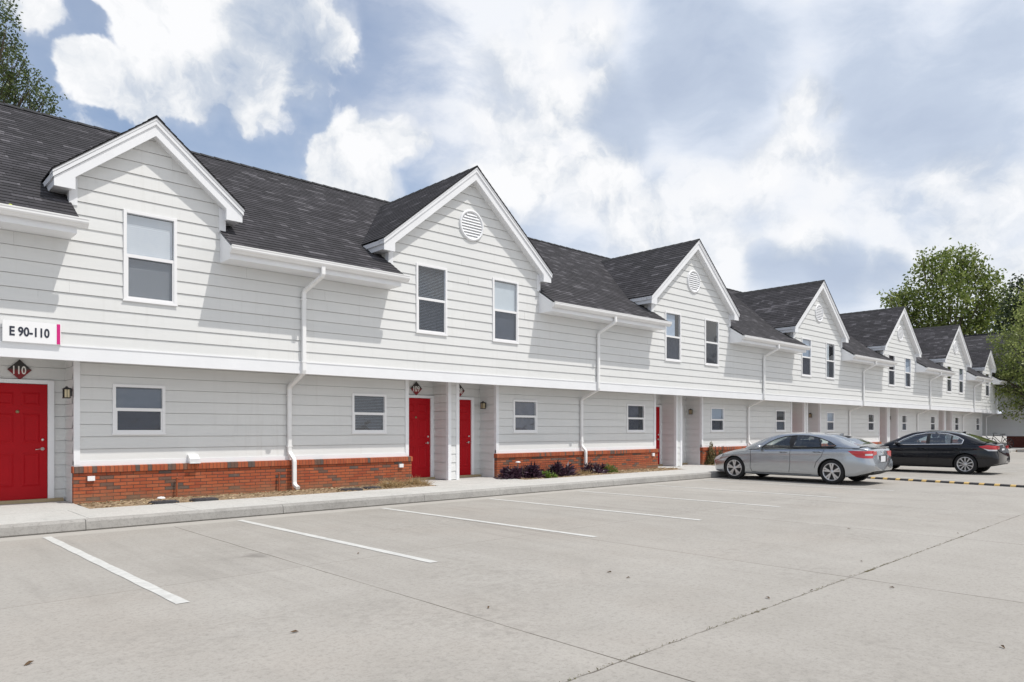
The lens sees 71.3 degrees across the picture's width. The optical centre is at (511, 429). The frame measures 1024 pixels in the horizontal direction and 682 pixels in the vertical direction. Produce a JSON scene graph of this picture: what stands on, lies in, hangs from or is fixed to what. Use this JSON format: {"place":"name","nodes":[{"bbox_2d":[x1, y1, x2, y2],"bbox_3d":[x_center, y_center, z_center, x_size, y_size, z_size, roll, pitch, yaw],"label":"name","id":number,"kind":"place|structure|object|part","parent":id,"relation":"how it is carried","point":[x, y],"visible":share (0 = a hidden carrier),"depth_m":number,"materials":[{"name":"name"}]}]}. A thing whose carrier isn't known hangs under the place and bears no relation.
{"place":"outdoors","nodes":[
{"label":"outdoors","id":0,"kind":"place"},
{"bbox_2d":[0,449,1021,524],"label":"sidewalk","id":1,"kind":"structure","parent":0,"point":[32,510],"depth_m":12.62,"materials":[{"name":"concrete"}]},
{"bbox_2d":[77,464,714,508],"bbox_3d":[12.854,1.258,30.246,54.440,0.054,1.165,0,0,-43],"label":"planting bed","id":2,"kind":"object","parent":1,"relation":"on","point":[186,498],"visible":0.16,"depth_m":13.60,"materials":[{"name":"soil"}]},
{"bbox_2d":[148,500,178,504],"bbox_3d":[-5.972,1.253,12.236,0.460,0.090,0.300,0,0,-43],"label":"meter box","id":3,"kind":"object","parent":2,"relation":"on","point":[163,501],"visible":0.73,"depth_m":12.12,"materials":[{"name":"grey metal"}]},
{"bbox_2d":[176,477,177,496],"bbox_3d":[-6.192,1.093,13.175,0.047,0.430,0.047,0,0,-43],"label":"pipe stub","id":4,"kind":"object","parent":2,"relation":"on","point":[176,486],"visible":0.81,"depth_m":13.16,"materials":[{"name":"metal"}]},
{"bbox_2d":[189,497,218,501],"bbox_3d":[-5.481,1.253,12.692,0.460,0.090,0.300,0,0,-43],"label":"meter box","id":5,"kind":"object","parent":2,"relation":"on","point":[203,499],"visible":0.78,"depth_m":12.62,"materials":[{"name":"grey metal"}]},
{"bbox_2d":[278,473,279,491],"bbox_3d":[-4.741,1.093,14.523,0.047,0.430,0.047,0,0,-43],"label":"pipe stub","id":6,"kind":"object","parent":2,"relation":"on","point":[278,482],"visible":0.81,"depth_m":14.51,"materials":[{"name":"metal"}]},
{"bbox_2d":[338,488,362,490],"bbox_3d":[-3.350,1.253,14.807,0.500,0.090,0.300,0,0,-43],"label":"meter box","id":7,"kind":"object","parent":2,"relation":"on","point":[352,489],"visible":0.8,"depth_m":14.76,"materials":[{"name":"grey metal"}]},
{"bbox_2d":[361,486,380,488],"bbox_3d":[-3.002,1.253,15.225,0.400,0.090,0.280,0,0,-43],"label":"meter box","id":8,"kind":"object","parent":2,"relation":"on","point":[371,487],"visible":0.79,"depth_m":15.15,"materials":[{"name":"grey metal"}]},
{"bbox_2d":[376,475,432,487],"bbox_3d":[-2.463,1.206,15.884,1.908,0.435,0.889,0,0,-43],"label":"dry tuft","id":9,"kind":"object","parent":2,"relation":"on","point":[389,484],"visible":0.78,"depth_m":15.78,"materials":[{"name":"beige plant"}]},
{"bbox_2d":[493,461,546,478],"bbox_3d":[0.198,1.077,18.472,1.545,0.568,0.868,0,0,-25],"label":"purple plant","id":10,"kind":"object","parent":2,"relation":"on","point":[531,470],"visible":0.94,"depth_m":18.36,"materials":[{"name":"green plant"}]},
{"bbox_2d":[542,470,557,477],"bbox_3d":[0.959,1.180,18.641,0.461,0.251,0.377,0,0,-43],"label":"green weed","id":11,"kind":"object","parent":2,"relation":"on","point":[549,474],"visible":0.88,"depth_m":18.60,"materials":[{"name":"green plant"}]},
{"bbox_2d":[539,459,579,476],"bbox_3d":[1.151,1.075,19.293,1.760,0.604,0.849,0,0,-43],"label":"purple plant","id":12,"kind":"object","parent":2,"relation":"on","point":[557,468],"visible":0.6,"depth_m":19.19,"materials":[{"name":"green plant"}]},
{"bbox_2d":[577,469,591,474],"bbox_3d":[2.072,1.228,20.007,0.582,0.354,1.036,0,0,39],"label":"dry tuft","id":13,"kind":"object","parent":2,"relation":"on","point":[580,472],"visible":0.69,"depth_m":19.87,"materials":[{"name":"beige plant"}]},
{"bbox_2d":[579,460,608,473],"bbox_3d":[2.384,1.113,20.495,1.166,0.488,0.750,0,0,-43],"label":"purple plant","id":14,"kind":"object","parent":2,"relation":"on","point":[596,468],"visible":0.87,"depth_m":20.34,"materials":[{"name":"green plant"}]},
{"bbox_2d":[603,465,617,472],"bbox_3d":[2.804,1.125,20.771,0.722,0.351,0.391,0,0,-3],"label":"green weed","id":15,"kind":"object","parent":2,"relation":"on","point":[612,470],"visible":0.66,"depth_m":20.76,"materials":[{"name":"green plant"}]},
{"bbox_2d":[989,433,1013,448],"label":"bicycle","id":16,"kind":"object","parent":1,"relation":"on","point":[1001,440],"visible":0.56,"depth_m":47.48,"materials":[{"name":"black"}]},
{"bbox_2d":[0,436,1023,681],"bbox_3d":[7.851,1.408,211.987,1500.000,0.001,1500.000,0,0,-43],"label":"parking lot","id":17,"kind":"structure","parent":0,"point":[948,606],"depth_m":6.24,"materials":[{"name":"concrete"}]},
{"bbox_2d":[0,0,66,116],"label":"pear tree","id":18,"kind":"object","parent":17,"relation":"on","point":[10,90],"visible":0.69,"depth_m":26.03,"materials":[{"name":"green plant"}]},
{"bbox_2d":[43,536,189,603],"bbox_3d":[-4.383,1.404,7.564,0.112,0.001,4.953,0,0,-44],"label":"parking line","id":19,"kind":"object","parent":17,"relation":"on","point":[171,597],"visible":1,"depth_m":6.96,"materials":[{"name":"paint"}]},
{"bbox_2d":[237,520,437,562],"bbox_3d":[-2.528,1.404,9.321,0.112,0.001,4.903,0,0,-44],"label":"parking line","id":20,"kind":"object","parent":17,"relation":"on","point":[370,548],"visible":1,"depth_m":8.80,"materials":[{"name":"paint"}]},
{"bbox_2d":[383,508,597,536],"bbox_3d":[-0.613,1.404,11.065,0.112,0.001,4.856,0,0,-45],"label":"parking line","id":21,"kind":"object","parent":17,"relation":"on","point":[495,523],"visible":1,"depth_m":10.67,"materials":[{"name":"paint"}]},
{"bbox_2d":[0,102,1006,505],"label":"apartment building","id":22,"kind":"structure","parent":17,"relation":"on","point":[228,326],"depth_m":15.91,"materials":[{"name":"paint"}]},
{"bbox_2d":[8,360,30,378],"bbox_3d":[-8.386,-1.022,12.147,0.348,0.348,0.017,0,0,-43],"label":"number plaque","id":23,"kind":"object","parent":22,"relation":"on","point":[19,369],"visible":1,"depth_m":12.14,"materials":[{"name":"black"}]},
{"bbox_2d":[0,378,53,500],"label":"door","id":24,"kind":"structure","parent":22,"relation":"in","point":[27,407],"depth_m":12.21,"materials":[{"name":"red metal"}]},
{"bbox_2d":[2,319,60,344],"bbox_3d":[-7.513,-1.522,11.170,0.770,0.330,0.044,0,0,-43],"label":"building sign","id":25,"kind":"object","parent":22,"relation":"attached to","point":[29,332],"visible":1,"depth_m":11.15,"materials":[{"name":"white plastic"}]},
{"bbox_2d":[62,386,71,397],"bbox_3d":[-7.535,-0.632,12.082,0.134,0.203,0.115,0,0,-43],"label":"wall lantern","id":26,"kind":"object","parent":22,"relation":"attached to","point":[67,391],"depth_m":12.05,"materials":[{"name":"black metal"}]},
{"bbox_2d":[112,384,165,434],"bbox_3d":[-6.853,-0.358,13.001,0.894,0.899,0.460,0,0,-43],"label":"window","id":27,"kind":"structure","parent":22,"relation":"in","point":[137,409],"depth_m":12.89,"materials":[{"name":"grey glass"}]},
{"bbox_2d":[123,209,177,305],"bbox_3d":[-6.414,-2.965,12.535,0.884,1.554,0.460,0,0,-43],"label":"window","id":28,"kind":"structure","parent":22,"relation":"in","point":[149,240],"depth_m":12.43,"materials":[{"name":"grey glass"}]},
{"bbox_2d":[351,393,386,433],"bbox_3d":[-3.357,-0.358,16.247,0.914,0.899,0.460,0,0,-43],"label":"window","id":29,"kind":"structure","parent":22,"relation":"in","point":[369,411],"depth_m":16.36,"materials":[{"name":"white plastic"}]},
{"bbox_2d":[411,382,421,394],"bbox_3d":[-2.377,-1.022,17.727,0.348,0.348,0.017,0,0,-43],"label":"number plaque","id":30,"kind":"object","parent":22,"relation":"on","point":[416,388],"visible":1,"depth_m":17.73,"materials":[{"name":"black"}]},
{"bbox_2d":[409,395,433,477],"bbox_3d":[-2.384,0.193,17.719,1.060,2.100,0.103,0,0,-43],"label":"door","id":31,"kind":"structure","parent":22,"relation":"in","point":[421,410],"depth_m":17.83,"materials":[{"name":"red metal"}]},
{"bbox_2d":[415,262,447,335],"bbox_3d":[-1.995,-2.995,16.639,0.904,1.594,0.460,0,0,-43],"label":"window","id":32,"kind":"structure","parent":22,"relation":"in","point":[431,285],"depth_m":16.84,"materials":[{"name":"grey glass"}]},
{"bbox_2d":[459,384,464,396],"bbox_3d":[-1.373,-1.022,18.659,0.348,0.348,0.017,0,0,-43],"label":"number plaque","id":33,"kind":"object","parent":22,"relation":"on","point":[461,390],"visible":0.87,"depth_m":18.68,"materials":[{"name":"black"}]},
{"bbox_2d":[459,397,473,474],"bbox_3d":[-1.409,0.193,18.624,1.060,2.100,0.103,0,0,-43],"label":"door","id":34,"kind":"structure","parent":22,"relation":"in","point":[466,404],"depth_m":18.81,"materials":[{"name":"red wood"}]},
{"bbox_2d":[480,401,485,408],"bbox_3d":[-0.762,-0.652,18.911,0.134,0.203,0.115,0,0,-43],"label":"wall lantern","id":35,"kind":"object","parent":22,"relation":"attached to","point":[482,404],"depth_m":18.89,"materials":[{"name":"black metal"}]},
{"bbox_2d":[492,277,518,343],"bbox_3d":[-0.302,-2.995,18.210,0.904,1.594,0.460,0,0,-43],"label":"window","id":36,"kind":"structure","parent":22,"relation":"in","point":[505,299],"depth_m":18.13,"materials":[{"name":"grey glass"}]},
{"bbox_2d":[512,400,537,432],"bbox_3d":[0.222,-0.358,19.571,0.924,0.899,0.460,0,0,-43],"label":"window","id":37,"kind":"structure","parent":22,"relation":"in","point":[524,411],"depth_m":19.48,"materials":[{"name":"white plastic"}]},
{"bbox_2d":[626,404,644,432],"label":"window","id":38,"kind":"structure","parent":22,"relation":"in","point":[635,413],"depth_m":22.83,"materials":[{"name":"white plastic"}]},
{"bbox_2d":[656,405,661,463],"bbox_3d":[4.783,0.193,24.374,1.060,2.100,0.103,0,0,-43],"label":"door","id":39,"kind":"structure","parent":22,"relation":"in","point":[658,407],"depth_m":24.67,"materials":[{"name":"red metal"}]},
{"bbox_2d":[664,311,680,361],"bbox_3d":[5.062,-2.995,23.191,0.904,1.594,0.460,0,0,-43],"label":"window","id":40,"kind":"structure","parent":22,"relation":"in","point":[672,353],"depth_m":23.12,"materials":[{"name":"grey glass"}]},
{"bbox_2d":[682,406,682,462],"bbox_3d":[5.743,0.193,25.265,1.060,2.100,0.103,0,0,-43],"label":"door","id":41,"kind":"structure","parent":22,"relation":"in","point":[682,406],"depth_m":25.58,"materials":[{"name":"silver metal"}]},
{"bbox_2d":[704,318,718,366],"bbox_3d":[6.755,-2.995,24.763,0.904,1.594,0.460,0,0,-43],"label":"window","id":42,"kind":"structure","parent":22,"relation":"in","point":[711,333],"depth_m":25.03,"materials":[{"name":"grey glass"}]},
{"bbox_2d":[710,407,724,431],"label":"window","id":43,"kind":"structure","parent":22,"relation":"in","point":[717,414],"depth_m":26.12,"materials":[{"name":"white plastic"}]},
{"bbox_2d":[775,410,785,431],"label":"window","id":44,"kind":"structure","parent":22,"relation":"in","point":[780,418],"depth_m":29.57,"materials":[{"name":"white plastic"}]},
{"bbox_2d":[797,337,811,376],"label":"window","id":45,"kind":"structure","parent":22,"relation":"in","point":[806,362],"depth_m":29.66,"materials":[{"name":"grey glass"}]},
{"bbox_2d":[826,342,834,379],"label":"window","id":46,"kind":"structure","parent":22,"relation":"in","point":[830,349],"depth_m":31.35,"materials":[{"name":"white plastic"}]},
{"bbox_2d":[826,412,834,431],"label":"window","id":47,"kind":"structure","parent":22,"relation":"in","point":[830,415],"depth_m":32.66,"materials":[{"name":"white plastic"}]},
{"bbox_2d":[868,413,873,431],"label":"window","id":48,"kind":"structure","parent":22,"relation":"in","point":[870,416],"depth_m":36.16,"materials":[{"name":"white plastic"}]},
{"bbox_2d":[888,354,894,385],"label":"window","id":49,"kind":"structure","parent":22,"relation":"in","point":[891,370],"depth_m":36.28,"materials":[{"name":"white plastic"}]},
{"bbox_2d":[902,415,906,430],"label":"window","id":50,"kind":"structure","parent":22,"relation":"in","point":[904,417],"depth_m":39.21,"materials":[{"name":"white plastic"}]},
{"bbox_2d":[904,357,910,387],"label":"window","id":51,"kind":"structure","parent":22,"relation":"in","point":[907,362],"depth_m":37.80,"materials":[{"name":"white glass"}]},
{"bbox_2d":[930,416,934,429],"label":"window","id":52,"kind":"structure","parent":22,"relation":"in","point":[932,418],"depth_m":42.55,"materials":[{"name":"white plastic"}]},
{"bbox_2d":[947,365,951,392],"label":"window","id":53,"kind":"structure","parent":22,"relation":"in","point":[949,379],"depth_m":42.56,"materials":[{"name":"white plastic"}]},
{"bbox_2d":[954,417,958,430],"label":"window","id":54,"kind":"structure","parent":22,"relation":"in","point":[956,421],"depth_m":45.67,"materials":[{"name":"white plastic"}]},
{"bbox_2d":[959,368,963,393],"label":"window","id":55,"kind":"structure","parent":22,"relation":"in","point":[961,372],"depth_m":44.13,"materials":[{"name":"white plastic"}]},
{"bbox_2d":[976,418,979,430],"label":"window","id":56,"kind":"structure","parent":22,"relation":"in","point":[977,419],"depth_m":48.77,"materials":[{"name":"white plastic"}]},
{"bbox_2d":[985,373,988,396],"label":"window","id":57,"kind":"structure","parent":22,"relation":"in","point":[986,384],"depth_m":48.04,"materials":[{"name":"white plastic"}]},
{"bbox_2d":[0,450,1010,537],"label":"kerb","id":58,"kind":"structure","parent":17,"relation":"on","point":[39,528],"depth_m":12.05,"materials":[{"name":"concrete"}]},
{"bbox_2d":[491,498,699,519],"bbox_3d":[1.242,1.404,12.800,0.112,0.001,4.835,0,0,-45],"label":"parking line","id":59,"kind":"object","parent":17,"relation":"on","point":[600,509],"visible":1,"depth_m":12.39,"materials":[{"name":"paint"}]},
{"bbox_2d":[583,491,780,506],"bbox_3d":[3.201,1.404,14.674,4.757,0.001,0.112,0,0,45],"label":"parking line","id":60,"kind":"object","parent":17,"relation":"on","point":[686,499],"visible":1,"depth_m":14.34,"materials":[{"name":"paint"}]},
{"bbox_2d":[656,485,835,497],"bbox_3d":[5.113,1.404,16.450,0.112,0.001,4.652,0,0,-44],"label":"parking line","id":61,"kind":"object","parent":17,"relation":"on","point":[746,491],"visible":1,"depth_m":16.19,"materials":[{"name":"paint"}]},
{"bbox_2d":[559,528,982,681],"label":"joint weeds","id":62,"kind":"object","parent":17,"relation":"on","point":[751,612],"visible":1,"depth_m":5.47,"materials":[{"name":"green plant"}]},
{"bbox_2d":[710,480,894,490],"bbox_3d":[7.082,1.404,18.142,0.112,0.001,4.856,0,0,-45],"label":"parking line","id":63,"kind":"object","parent":17,"relation":"on","point":[804,485],"visible":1,"depth_m":17.93,"materials":[{"name":"paint"}]},
{"bbox_2d":[715,432,892,483],"bbox_3d":[7.971,0.737,19.956,2.070,1.342,4.600,0,0,-43],"label":"parked car","id":64,"kind":"object","parent":17,"relation":"on","point":[853,458],"visible":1,"depth_m":18.94,"materials":[{"name":"silver metal"}]},
{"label":"rear window","id":65,"kind":"part","parent":64,"relation":"part of","materials":[{"name":"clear glass"}]},
{"bbox_2d":[877,430,1009,473],"bbox_3d":[13.945,0.711,24.118,2.051,1.395,4.590,0,0,-43],"label":"parked car","id":66,"kind":"object","parent":17,"relation":"on","point":[968,453],"visible":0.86,"depth_m":22.92,"materials":[{"name":"paint"}]},
{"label":"rear window","id":67,"kind":"part","parent":66,"relation":"part of","materials":[{"name":"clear glass"}]},
{"bbox_2d":[866,477,1023,487],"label":"speed bump","id":68,"kind":"object","parent":17,"relation":"on","point":[969,483],"visible":0.85,"depth_m":18.73,"materials":[{"name":"rubber"}]},
{"bbox_2d":[876,238,1014,334],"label":"oak tree","id":69,"kind":"object","parent":17,"relation":"on","point":[956,281],"visible":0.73,"depth_m":81.36,"materials":[{"name":"green plant"}]},
{"bbox_2d":[964,331,1023,447],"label":"apartment wing","id":70,"kind":"structure","parent":17,"relation":"on","point":[1009,427],"depth_m":50.91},
{"bbox_2d":[986,282,1023,422],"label":"elm tree","id":71,"kind":"object","parent":17,"relation":"on","point":[1006,374],"visible":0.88,"depth_m":48.84,"materials":[{"name":"green plant"}]},
{"bbox_2d":[986,273,1023,332],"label":"dark tree","id":72,"kind":"object","parent":17,"relation":"on","point":[1008,314],"visible":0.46,"depth_m":70.12,"materials":[{"name":"green plant"}]},
{"bbox_2d":[0,0,1023,413],"label":"sky","id":73,"kind":"structure","parent":0,"point":[836,142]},
{"bbox_2d":[705,441,725,464],"bbox_3d":[7.281,0.850,25.654,1.181,0.892,0.702,0,0,-28],"label":"rose bush","id":74,"kind":"object","parent":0,"point":[710,460],"visible":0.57,"depth_m":25.43,"materials":[{"name":"green plant"}]}
]}

